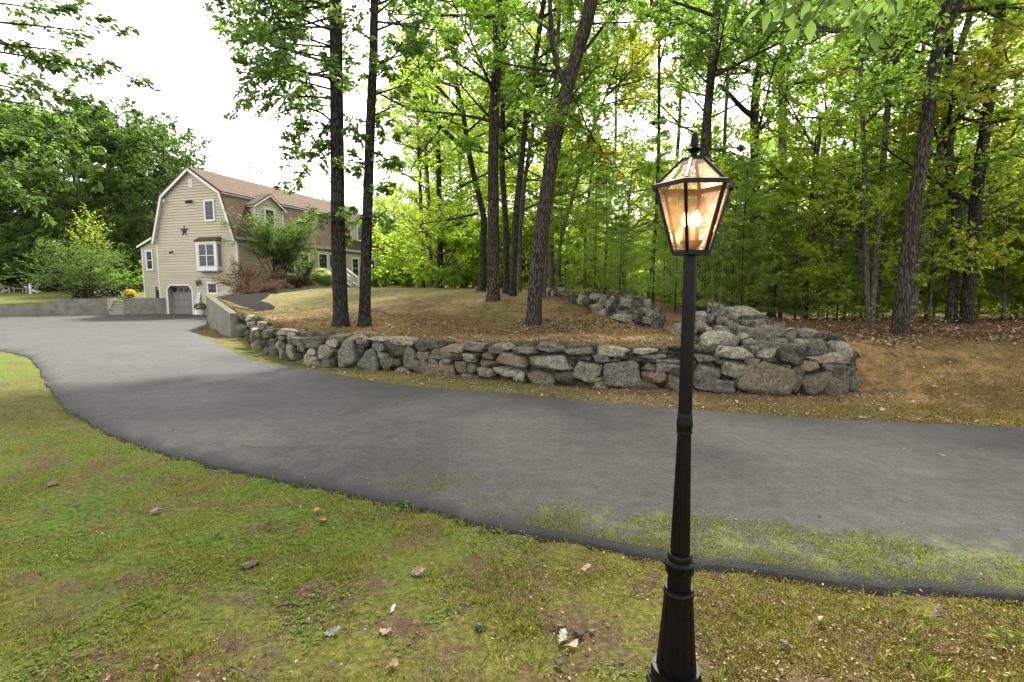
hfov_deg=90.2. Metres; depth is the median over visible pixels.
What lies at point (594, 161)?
forest tree
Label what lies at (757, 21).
slender tree
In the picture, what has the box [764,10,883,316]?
slender tree
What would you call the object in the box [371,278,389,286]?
hydrangea bush
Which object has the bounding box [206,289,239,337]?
concrete retaining wall
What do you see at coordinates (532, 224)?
beech sapling
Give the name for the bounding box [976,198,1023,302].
beech sapling
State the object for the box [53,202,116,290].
young tree
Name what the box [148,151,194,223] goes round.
forest tree
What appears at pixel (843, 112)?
forest tree
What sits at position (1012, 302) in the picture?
pine sapling
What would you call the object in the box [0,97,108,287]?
forest tree
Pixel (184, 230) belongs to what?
barn star
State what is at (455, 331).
dry grass
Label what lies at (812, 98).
slender tree
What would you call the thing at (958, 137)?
forest tree
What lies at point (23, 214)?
forest tree
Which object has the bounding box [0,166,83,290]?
forest tree
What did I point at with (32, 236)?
woodland bush
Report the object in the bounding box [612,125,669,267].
forest tree
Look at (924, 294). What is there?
beech sapling
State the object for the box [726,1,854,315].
slender tree
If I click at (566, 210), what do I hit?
pine sapling
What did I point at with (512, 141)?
slender tree
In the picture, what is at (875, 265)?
slender tree
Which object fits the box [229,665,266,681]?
twig
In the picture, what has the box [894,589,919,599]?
weed plant
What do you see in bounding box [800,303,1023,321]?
undergrowth
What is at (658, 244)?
pine sapling
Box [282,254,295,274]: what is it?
window
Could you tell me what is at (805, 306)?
pine sapling
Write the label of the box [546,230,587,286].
beech sapling
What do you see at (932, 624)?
weed plant
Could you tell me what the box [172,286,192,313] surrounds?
garage door
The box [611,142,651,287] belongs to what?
forest tree
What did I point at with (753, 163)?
pine sapling
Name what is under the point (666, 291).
beech sapling
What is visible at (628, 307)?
stone heap
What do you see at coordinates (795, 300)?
pine sapling
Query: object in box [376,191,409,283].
forest tree
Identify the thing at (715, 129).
forest tree
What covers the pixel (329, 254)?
front door
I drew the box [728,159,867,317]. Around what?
beech sapling
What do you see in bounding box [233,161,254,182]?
forest tree
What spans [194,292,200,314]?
porch board
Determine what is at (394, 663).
fallen leaf
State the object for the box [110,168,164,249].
forest tree
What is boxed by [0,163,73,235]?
forest tree
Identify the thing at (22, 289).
garden table
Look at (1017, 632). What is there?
weed plant
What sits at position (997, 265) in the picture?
beech sapling
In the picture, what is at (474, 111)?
forest tree
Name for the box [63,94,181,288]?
forest tree
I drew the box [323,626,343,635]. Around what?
fallen leaf
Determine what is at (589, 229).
beech sapling
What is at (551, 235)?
forest tree
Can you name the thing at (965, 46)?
slender tree
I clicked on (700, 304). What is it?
pine sapling
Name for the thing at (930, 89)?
oak tree
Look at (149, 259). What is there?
window
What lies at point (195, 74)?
sky
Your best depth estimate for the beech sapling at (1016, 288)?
15.33 m
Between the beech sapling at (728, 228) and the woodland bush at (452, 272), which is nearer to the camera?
the beech sapling at (728, 228)
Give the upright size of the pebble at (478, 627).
0.035 m
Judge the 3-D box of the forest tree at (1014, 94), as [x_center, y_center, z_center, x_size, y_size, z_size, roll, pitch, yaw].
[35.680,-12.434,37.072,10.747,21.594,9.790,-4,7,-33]
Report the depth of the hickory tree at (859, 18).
2.45 m
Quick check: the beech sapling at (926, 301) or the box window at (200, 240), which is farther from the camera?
the box window at (200, 240)
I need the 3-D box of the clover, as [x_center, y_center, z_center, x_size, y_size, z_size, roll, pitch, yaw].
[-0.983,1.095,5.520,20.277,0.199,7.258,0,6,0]
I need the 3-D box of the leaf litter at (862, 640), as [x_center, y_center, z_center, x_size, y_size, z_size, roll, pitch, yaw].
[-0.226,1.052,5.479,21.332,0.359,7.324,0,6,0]
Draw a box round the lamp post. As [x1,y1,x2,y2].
[646,131,734,681]
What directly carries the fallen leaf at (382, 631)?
on the ground at (364, 653)
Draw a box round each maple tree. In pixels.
[0,0,161,227]
[664,0,869,312]
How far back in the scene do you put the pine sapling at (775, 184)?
17.39 m
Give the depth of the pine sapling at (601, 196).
15.03 m
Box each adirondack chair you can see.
[0,283,13,292]
[24,284,41,291]
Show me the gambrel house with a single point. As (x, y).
(198, 248)
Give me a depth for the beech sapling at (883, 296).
14.55 m
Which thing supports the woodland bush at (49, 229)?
on the ground at (364, 653)
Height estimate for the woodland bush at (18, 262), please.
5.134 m
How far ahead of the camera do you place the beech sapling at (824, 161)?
12.72 m
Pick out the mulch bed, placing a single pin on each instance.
(253, 301)
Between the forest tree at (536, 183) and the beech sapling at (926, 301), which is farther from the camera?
the forest tree at (536, 183)
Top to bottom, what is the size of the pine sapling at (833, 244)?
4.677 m
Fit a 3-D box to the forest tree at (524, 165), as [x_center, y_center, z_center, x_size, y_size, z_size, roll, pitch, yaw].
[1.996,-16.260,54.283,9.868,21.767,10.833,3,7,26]
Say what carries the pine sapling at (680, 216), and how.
on the ground at (364, 653)
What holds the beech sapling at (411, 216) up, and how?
on the ground at (364, 653)
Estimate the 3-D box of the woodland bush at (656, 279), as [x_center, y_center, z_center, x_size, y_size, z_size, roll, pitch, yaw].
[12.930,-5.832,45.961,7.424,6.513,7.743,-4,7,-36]
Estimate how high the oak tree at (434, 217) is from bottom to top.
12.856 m
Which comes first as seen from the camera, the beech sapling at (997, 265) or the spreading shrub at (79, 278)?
the beech sapling at (997, 265)
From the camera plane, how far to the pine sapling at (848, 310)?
14.65 m
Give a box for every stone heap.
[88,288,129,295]
[546,287,665,328]
[674,303,860,394]
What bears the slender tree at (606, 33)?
on the ground at (364, 653)
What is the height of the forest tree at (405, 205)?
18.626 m
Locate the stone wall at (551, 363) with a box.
[236,314,859,396]
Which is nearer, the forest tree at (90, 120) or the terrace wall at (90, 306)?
the terrace wall at (90, 306)
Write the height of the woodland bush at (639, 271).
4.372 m
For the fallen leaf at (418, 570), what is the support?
on the ground at (364, 653)
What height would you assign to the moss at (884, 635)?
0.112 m
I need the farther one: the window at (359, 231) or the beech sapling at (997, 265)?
the window at (359, 231)
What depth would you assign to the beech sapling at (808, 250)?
13.49 m
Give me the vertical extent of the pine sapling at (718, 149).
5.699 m
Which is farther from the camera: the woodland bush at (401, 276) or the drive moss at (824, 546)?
the woodland bush at (401, 276)
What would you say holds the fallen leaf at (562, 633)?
on the ground at (364, 653)
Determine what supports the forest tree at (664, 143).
on the ground at (364, 653)
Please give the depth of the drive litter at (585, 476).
4.42 m
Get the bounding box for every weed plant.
[201,529,224,544]
[264,517,291,532]
[390,499,408,509]
[487,569,506,577]
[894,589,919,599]
[919,615,947,629]
[984,625,1023,647]
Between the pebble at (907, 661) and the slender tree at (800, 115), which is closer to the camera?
the pebble at (907, 661)
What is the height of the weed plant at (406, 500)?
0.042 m
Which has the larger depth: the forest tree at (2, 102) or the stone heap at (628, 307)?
the forest tree at (2, 102)
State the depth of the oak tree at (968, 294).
11.98 m
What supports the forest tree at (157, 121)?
on the ground at (364, 653)
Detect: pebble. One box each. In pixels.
[45,478,59,487]
[239,559,260,568]
[475,622,482,630]
[552,622,565,628]
[553,658,562,666]
[573,628,583,638]
[780,639,788,647]
[905,659,912,663]
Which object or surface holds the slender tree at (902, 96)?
on the ground at (364, 653)
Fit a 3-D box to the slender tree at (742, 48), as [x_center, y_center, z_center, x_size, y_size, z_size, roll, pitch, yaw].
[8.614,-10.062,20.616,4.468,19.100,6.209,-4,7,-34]
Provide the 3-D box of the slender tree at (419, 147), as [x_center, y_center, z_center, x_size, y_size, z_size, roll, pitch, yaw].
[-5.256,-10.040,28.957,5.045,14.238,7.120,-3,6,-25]
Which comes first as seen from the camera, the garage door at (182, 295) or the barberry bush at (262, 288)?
the barberry bush at (262, 288)
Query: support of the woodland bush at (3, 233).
on the ground at (364, 653)
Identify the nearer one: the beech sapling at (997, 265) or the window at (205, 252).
the beech sapling at (997, 265)
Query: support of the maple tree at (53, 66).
on the ground at (364, 653)
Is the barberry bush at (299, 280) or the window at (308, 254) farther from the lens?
the window at (308, 254)
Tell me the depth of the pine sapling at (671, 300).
15.21 m
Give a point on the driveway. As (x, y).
(200, 400)
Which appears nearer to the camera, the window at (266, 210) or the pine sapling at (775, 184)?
the pine sapling at (775, 184)
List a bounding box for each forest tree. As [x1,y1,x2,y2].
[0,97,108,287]
[0,98,37,204]
[0,98,65,213]
[0,103,146,288]
[0,104,115,288]
[0,117,71,286]
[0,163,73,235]
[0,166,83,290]
[0,172,54,288]
[0,200,21,231]
[4,177,98,289]
[13,116,154,287]
[29,111,91,197]
[40,157,134,289]
[43,122,158,215]
[53,167,149,288]
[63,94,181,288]
[74,98,204,231]
[87,184,157,289]
[101,124,214,239]
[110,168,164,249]
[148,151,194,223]
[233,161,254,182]
[257,166,279,188]
[318,175,330,200]
[345,177,390,212]
[361,184,399,222]
[372,56,480,286]
[372,127,451,287]
[372,180,417,285]
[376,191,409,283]
[384,173,423,229]
[393,0,528,252]
[411,79,500,212]
[423,97,514,287]
[434,106,508,216]
[442,0,602,287]
[445,1,653,288]
[454,0,643,287]
[457,79,584,211]
[499,93,573,225]
[535,86,620,262]
[554,153,618,230]
[594,0,760,301]
[595,0,811,308]
[607,155,661,217]
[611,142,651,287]
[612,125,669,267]
[633,138,735,263]
[670,1,894,316]
[731,101,838,309]
[732,130,789,203]
[784,20,955,314]
[793,32,961,312]
[799,126,889,181]
[827,0,1023,246]
[858,85,978,176]
[934,33,1023,311]
[955,3,1023,165]
[971,40,1023,183]
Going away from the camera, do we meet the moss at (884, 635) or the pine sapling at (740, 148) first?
the moss at (884, 635)
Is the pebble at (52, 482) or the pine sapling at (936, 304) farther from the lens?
the pine sapling at (936, 304)
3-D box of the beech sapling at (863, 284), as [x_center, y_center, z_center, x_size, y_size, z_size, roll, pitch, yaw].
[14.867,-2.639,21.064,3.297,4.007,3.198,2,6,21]
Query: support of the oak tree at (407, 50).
on the ground at (364, 653)
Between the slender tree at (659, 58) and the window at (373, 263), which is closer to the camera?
the slender tree at (659, 58)
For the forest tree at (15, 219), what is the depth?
50.70 m
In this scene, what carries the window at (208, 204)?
in the gambrel house
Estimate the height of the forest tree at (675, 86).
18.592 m
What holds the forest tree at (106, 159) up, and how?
on the ground at (364, 653)
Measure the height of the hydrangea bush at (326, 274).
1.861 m
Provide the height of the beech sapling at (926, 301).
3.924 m
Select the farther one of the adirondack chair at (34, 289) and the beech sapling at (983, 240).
the adirondack chair at (34, 289)
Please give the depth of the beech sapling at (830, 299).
23.99 m
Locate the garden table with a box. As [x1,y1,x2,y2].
[13,288,28,292]
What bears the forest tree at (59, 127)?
on the ground at (364, 653)
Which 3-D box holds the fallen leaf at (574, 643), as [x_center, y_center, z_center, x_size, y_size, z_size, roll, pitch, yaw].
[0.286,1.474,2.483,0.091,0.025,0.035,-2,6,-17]
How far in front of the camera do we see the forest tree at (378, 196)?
72.09 m
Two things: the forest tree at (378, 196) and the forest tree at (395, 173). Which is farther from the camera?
the forest tree at (378, 196)
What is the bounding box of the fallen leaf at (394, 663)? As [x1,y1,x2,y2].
[387,658,398,667]
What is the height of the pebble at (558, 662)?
0.025 m
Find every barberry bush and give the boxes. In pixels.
[201,254,286,290]
[227,278,287,293]
[281,273,320,288]
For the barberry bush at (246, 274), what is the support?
on the mulch bed
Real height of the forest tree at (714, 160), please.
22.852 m
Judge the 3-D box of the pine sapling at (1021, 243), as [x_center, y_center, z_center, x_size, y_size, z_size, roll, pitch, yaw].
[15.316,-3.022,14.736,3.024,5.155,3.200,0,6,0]
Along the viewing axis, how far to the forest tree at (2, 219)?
50.84 m
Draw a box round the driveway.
[0,314,1023,605]
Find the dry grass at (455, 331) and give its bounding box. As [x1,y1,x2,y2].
[198,287,1023,423]
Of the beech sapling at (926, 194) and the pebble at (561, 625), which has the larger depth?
the beech sapling at (926, 194)
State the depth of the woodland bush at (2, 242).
47.87 m
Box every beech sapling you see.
[399,188,479,271]
[443,207,487,287]
[501,197,581,265]
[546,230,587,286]
[564,185,631,277]
[570,155,691,290]
[575,212,648,290]
[598,244,655,295]
[635,188,742,297]
[646,256,681,303]
[673,150,824,307]
[676,205,781,303]
[710,62,932,318]
[721,247,748,305]
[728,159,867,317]
[736,204,843,316]
[749,172,902,318]
[765,132,972,320]
[776,198,888,317]
[808,246,863,317]
[814,127,1023,318]
[824,205,948,305]
[833,92,1023,320]
[833,231,929,317]
[854,167,1011,302]
[881,166,1016,317]
[884,132,1023,318]
[907,151,1023,319]
[918,208,1021,305]
[921,240,1015,309]
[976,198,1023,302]
[978,208,1023,304]
[987,227,1023,315]
[996,168,1023,250]
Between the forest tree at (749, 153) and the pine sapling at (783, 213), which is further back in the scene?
the forest tree at (749, 153)
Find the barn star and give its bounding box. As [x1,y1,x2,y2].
[180,226,187,235]
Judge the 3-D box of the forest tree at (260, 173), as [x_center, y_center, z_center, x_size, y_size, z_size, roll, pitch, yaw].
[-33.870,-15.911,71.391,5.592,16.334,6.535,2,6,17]
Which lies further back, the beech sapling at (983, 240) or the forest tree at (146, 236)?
the forest tree at (146, 236)
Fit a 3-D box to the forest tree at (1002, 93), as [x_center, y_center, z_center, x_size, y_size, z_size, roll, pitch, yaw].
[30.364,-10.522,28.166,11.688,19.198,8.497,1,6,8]
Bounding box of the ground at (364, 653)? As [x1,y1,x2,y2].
[0,271,1023,681]
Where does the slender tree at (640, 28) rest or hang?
on the ground at (364, 653)
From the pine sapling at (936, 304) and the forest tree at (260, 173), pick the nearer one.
the pine sapling at (936, 304)
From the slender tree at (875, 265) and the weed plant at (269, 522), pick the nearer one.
the weed plant at (269, 522)
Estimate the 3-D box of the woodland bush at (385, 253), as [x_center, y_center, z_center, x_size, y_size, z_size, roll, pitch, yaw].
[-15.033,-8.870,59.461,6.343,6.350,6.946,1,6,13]
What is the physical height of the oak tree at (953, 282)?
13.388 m
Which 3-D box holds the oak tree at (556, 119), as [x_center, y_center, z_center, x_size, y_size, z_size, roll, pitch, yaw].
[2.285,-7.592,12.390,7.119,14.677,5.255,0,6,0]
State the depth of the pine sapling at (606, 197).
17.47 m
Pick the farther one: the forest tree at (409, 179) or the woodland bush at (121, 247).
the forest tree at (409, 179)
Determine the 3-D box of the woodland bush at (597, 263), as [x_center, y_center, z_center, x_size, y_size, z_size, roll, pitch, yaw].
[5.983,-4.747,35.153,4.643,4.649,5.084,3,7,25]
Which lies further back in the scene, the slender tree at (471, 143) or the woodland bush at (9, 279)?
the woodland bush at (9, 279)
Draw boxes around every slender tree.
[356,58,475,287]
[373,66,462,287]
[381,35,486,287]
[417,0,595,293]
[464,1,587,291]
[481,0,616,297]
[489,0,626,295]
[530,26,684,289]
[540,2,646,287]
[569,0,665,289]
[595,0,687,298]
[663,0,754,306]
[724,0,834,317]
[726,0,966,320]
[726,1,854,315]
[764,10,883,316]
[792,0,913,317]
[816,0,1023,321]
[834,2,974,317]
[842,0,1023,320]
[860,0,1022,317]
[954,0,1023,317]
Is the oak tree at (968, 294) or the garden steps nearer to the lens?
the oak tree at (968, 294)
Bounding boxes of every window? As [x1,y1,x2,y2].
[145,250,154,270]
[193,236,221,271]
[198,244,214,266]
[203,199,215,221]
[206,282,218,294]
[263,207,275,226]
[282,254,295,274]
[299,252,309,276]
[317,253,327,269]
[351,257,358,278]
[356,225,361,240]
[371,259,374,271]
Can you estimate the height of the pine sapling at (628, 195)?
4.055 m
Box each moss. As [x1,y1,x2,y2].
[0,403,1023,681]
[371,461,1023,585]
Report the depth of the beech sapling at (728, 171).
15.68 m
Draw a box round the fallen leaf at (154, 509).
[148,507,163,511]
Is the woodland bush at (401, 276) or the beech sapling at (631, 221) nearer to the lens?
the beech sapling at (631, 221)
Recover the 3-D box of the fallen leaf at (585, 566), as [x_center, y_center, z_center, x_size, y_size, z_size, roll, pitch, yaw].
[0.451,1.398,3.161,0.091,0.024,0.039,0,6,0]
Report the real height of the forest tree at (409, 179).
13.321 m
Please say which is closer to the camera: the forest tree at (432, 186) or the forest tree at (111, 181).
the forest tree at (432, 186)
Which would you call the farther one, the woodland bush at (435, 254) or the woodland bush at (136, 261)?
the woodland bush at (136, 261)
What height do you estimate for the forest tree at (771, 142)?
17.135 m
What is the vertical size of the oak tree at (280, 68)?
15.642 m
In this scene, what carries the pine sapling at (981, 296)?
on the ground at (364, 653)
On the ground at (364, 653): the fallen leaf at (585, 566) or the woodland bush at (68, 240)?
the woodland bush at (68, 240)
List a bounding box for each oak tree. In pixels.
[196,0,380,328]
[317,0,482,326]
[349,0,523,291]
[378,0,597,301]
[464,0,674,326]
[598,0,834,310]
[809,0,1023,335]
[838,0,1023,323]
[900,0,1023,322]
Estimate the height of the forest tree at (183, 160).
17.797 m
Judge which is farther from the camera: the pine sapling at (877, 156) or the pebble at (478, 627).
the pine sapling at (877, 156)
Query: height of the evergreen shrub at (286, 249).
4.915 m
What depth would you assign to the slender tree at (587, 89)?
16.25 m
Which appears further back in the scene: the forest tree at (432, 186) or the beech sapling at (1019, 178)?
the forest tree at (432, 186)
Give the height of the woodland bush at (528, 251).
4.788 m
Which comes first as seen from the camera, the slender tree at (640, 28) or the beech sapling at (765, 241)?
the beech sapling at (765, 241)
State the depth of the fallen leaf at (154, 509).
3.97 m
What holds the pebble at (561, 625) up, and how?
on the ground at (364, 653)
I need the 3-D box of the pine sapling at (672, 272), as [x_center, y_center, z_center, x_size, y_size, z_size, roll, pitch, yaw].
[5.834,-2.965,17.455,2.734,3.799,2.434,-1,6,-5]
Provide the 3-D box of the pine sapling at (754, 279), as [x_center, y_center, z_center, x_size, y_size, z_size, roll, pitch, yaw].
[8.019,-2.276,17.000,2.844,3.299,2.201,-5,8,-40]
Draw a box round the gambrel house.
[136,166,383,314]
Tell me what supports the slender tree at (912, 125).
on the ground at (364, 653)
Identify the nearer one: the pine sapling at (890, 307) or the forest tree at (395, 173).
the pine sapling at (890, 307)
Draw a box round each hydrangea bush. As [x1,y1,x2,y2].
[309,268,331,286]
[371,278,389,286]
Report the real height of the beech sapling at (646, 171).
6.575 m
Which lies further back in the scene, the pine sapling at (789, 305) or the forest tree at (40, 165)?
the forest tree at (40, 165)
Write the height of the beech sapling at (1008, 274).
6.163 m
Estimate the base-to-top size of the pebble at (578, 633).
0.030 m
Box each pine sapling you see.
[517,171,599,290]
[557,174,637,299]
[563,163,646,294]
[576,213,658,301]
[590,184,658,292]
[602,118,694,302]
[623,196,720,311]
[629,212,681,301]
[644,197,746,310]
[645,184,738,302]
[645,205,713,300]
[663,144,781,306]
[676,144,792,306]
[676,152,806,311]
[709,224,783,312]
[730,210,829,317]
[735,206,817,315]
[739,181,828,316]
[757,205,854,318]
[773,280,845,318]
[779,154,894,319]
[781,214,885,318]
[810,243,862,316]
[811,155,943,314]
[827,225,893,317]
[851,233,933,317]
[884,212,989,314]
[922,247,1016,316]
[924,247,1016,315]
[959,186,1023,314]
[984,239,1023,317]
[988,299,1023,312]
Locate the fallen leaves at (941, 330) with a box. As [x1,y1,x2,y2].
[242,287,1023,425]
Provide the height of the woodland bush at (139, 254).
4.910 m
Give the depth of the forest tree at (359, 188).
77.02 m
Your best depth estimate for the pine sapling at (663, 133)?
15.13 m
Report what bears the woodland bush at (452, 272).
on the ground at (364, 653)
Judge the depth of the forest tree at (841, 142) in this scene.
53.12 m
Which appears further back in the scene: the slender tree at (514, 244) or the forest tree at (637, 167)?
the forest tree at (637, 167)
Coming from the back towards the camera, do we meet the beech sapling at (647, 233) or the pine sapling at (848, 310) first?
the beech sapling at (647, 233)
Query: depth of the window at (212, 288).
37.29 m
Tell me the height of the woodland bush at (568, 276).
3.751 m
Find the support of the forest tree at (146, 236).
on the ground at (364, 653)
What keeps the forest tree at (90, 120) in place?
on the ground at (364, 653)
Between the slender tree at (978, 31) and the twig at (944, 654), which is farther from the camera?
the slender tree at (978, 31)
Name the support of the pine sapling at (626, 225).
on the ground at (364, 653)
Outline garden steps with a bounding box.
[109,300,123,314]
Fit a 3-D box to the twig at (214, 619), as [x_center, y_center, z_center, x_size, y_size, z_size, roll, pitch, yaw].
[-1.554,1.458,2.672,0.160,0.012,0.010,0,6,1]
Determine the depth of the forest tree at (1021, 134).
22.12 m
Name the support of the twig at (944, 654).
on the moss at (884, 635)
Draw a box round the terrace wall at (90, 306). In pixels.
[0,298,174,316]
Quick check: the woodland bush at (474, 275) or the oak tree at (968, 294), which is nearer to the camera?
the oak tree at (968, 294)
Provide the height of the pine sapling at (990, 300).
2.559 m
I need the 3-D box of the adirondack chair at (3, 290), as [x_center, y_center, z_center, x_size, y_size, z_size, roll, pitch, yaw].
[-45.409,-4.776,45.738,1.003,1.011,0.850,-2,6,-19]
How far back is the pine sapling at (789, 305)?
15.42 m
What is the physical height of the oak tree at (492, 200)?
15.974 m
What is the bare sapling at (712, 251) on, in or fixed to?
on the ground at (364, 653)
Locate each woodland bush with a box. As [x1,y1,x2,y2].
[0,222,69,288]
[0,227,102,288]
[0,238,23,288]
[0,245,43,290]
[2,242,65,290]
[28,228,107,290]
[31,225,143,288]
[89,242,143,290]
[97,248,143,289]
[120,242,142,286]
[371,217,435,286]
[381,241,400,271]
[384,235,415,286]
[398,216,487,287]
[399,237,455,287]
[417,226,476,287]
[448,232,522,287]
[467,221,558,287]
[486,211,574,287]
[546,235,604,287]
[562,252,596,287]
[566,239,629,291]
[592,265,658,296]
[643,258,666,301]
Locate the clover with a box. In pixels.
[0,385,1023,681]
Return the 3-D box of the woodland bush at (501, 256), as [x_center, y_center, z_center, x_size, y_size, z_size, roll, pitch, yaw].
[0.170,-4.740,28.651,4.966,4.357,5.180,2,6,23]
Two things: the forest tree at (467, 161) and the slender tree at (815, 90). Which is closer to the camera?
the slender tree at (815, 90)
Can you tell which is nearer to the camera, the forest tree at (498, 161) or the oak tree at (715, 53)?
the oak tree at (715, 53)
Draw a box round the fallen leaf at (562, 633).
[558,628,566,643]
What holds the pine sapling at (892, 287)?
on the ground at (364, 653)
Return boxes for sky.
[0,0,1023,238]
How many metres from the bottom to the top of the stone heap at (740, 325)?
1.547 m
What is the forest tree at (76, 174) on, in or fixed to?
on the ground at (364, 653)
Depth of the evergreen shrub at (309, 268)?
40.34 m
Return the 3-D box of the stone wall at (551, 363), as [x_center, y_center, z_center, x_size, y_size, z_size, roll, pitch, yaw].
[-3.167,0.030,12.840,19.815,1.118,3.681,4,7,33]
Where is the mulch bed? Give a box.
[218,287,408,311]
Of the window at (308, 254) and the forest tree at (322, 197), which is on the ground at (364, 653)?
the forest tree at (322, 197)
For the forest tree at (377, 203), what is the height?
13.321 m
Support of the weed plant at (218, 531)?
on the ground at (364, 653)
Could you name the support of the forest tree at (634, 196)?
on the ground at (364, 653)
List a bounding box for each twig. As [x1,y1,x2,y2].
[200,619,230,620]
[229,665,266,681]
[928,653,961,655]
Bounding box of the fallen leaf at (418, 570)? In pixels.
[410,566,426,574]
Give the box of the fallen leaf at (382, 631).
[379,628,393,634]
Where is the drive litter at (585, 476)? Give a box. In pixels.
[60,349,1010,579]
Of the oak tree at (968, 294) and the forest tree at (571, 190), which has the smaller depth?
the oak tree at (968, 294)
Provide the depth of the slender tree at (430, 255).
29.16 m
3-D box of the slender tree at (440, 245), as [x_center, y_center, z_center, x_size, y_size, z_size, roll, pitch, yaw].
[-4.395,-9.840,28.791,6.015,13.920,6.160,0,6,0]
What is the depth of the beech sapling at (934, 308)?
19.78 m
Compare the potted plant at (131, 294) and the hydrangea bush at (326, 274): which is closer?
the potted plant at (131, 294)
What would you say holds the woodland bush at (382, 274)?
on the ground at (364, 653)
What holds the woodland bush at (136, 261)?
on the ground at (364, 653)
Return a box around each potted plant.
[124,289,134,297]
[193,303,206,314]
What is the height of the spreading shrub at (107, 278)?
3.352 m
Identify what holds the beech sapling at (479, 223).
on the ground at (364, 653)
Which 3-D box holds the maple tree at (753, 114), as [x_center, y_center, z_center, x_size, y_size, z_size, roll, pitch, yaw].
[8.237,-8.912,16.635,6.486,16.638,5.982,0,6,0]
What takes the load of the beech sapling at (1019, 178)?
on the ground at (364, 653)
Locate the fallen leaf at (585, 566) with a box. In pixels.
[578,563,590,569]
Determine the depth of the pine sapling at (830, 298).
18.14 m
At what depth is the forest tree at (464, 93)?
50.08 m
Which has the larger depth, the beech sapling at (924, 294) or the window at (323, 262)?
the window at (323, 262)
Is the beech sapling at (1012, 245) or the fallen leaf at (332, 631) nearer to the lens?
the fallen leaf at (332, 631)
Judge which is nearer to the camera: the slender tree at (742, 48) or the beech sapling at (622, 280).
the slender tree at (742, 48)
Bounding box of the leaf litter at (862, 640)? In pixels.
[0,374,1023,681]
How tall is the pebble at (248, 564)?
0.018 m
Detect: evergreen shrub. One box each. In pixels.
[217,206,327,278]
[284,252,321,286]
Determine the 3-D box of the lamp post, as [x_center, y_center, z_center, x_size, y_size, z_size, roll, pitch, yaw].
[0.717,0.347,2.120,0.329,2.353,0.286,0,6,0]
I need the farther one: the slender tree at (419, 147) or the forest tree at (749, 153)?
the forest tree at (749, 153)
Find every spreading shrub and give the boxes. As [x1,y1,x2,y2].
[0,234,142,298]
[70,259,142,296]
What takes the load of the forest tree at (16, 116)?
on the ground at (364, 653)
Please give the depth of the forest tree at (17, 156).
57.08 m
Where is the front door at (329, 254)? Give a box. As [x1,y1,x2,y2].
[328,253,331,272]
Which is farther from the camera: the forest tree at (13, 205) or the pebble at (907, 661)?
the forest tree at (13, 205)
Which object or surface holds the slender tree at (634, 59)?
on the ground at (364, 653)
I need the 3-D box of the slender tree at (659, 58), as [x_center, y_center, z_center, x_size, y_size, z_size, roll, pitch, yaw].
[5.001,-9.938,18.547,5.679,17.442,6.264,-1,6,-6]
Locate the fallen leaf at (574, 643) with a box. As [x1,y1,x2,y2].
[564,639,577,646]
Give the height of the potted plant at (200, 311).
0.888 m
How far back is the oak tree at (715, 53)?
13.77 m
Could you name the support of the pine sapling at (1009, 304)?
on the ground at (364, 653)
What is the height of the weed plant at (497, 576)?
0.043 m
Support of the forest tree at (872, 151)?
on the ground at (364, 653)
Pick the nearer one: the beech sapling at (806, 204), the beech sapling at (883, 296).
the beech sapling at (883, 296)
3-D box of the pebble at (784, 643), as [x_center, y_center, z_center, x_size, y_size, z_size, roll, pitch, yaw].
[1.337,1.482,2.507,0.035,0.018,0.050,0,6,0]
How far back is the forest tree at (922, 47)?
22.01 m
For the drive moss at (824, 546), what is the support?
on the driveway
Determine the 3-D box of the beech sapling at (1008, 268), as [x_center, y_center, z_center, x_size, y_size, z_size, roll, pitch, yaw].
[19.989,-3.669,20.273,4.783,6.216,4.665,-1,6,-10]
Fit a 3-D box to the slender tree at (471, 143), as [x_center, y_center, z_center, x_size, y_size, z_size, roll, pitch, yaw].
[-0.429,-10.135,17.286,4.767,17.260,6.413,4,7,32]
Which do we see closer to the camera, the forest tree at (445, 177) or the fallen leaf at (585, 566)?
the fallen leaf at (585, 566)
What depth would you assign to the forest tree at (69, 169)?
49.11 m
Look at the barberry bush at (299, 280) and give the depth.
39.36 m
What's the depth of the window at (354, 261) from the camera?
49.42 m
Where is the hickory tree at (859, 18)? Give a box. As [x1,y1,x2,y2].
[743,0,903,52]
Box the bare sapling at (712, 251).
[711,223,766,326]
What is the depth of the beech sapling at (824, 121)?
14.67 m
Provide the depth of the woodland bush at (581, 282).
35.32 m
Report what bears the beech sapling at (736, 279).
on the ground at (364, 653)
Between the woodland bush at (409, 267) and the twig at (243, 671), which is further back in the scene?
the woodland bush at (409, 267)

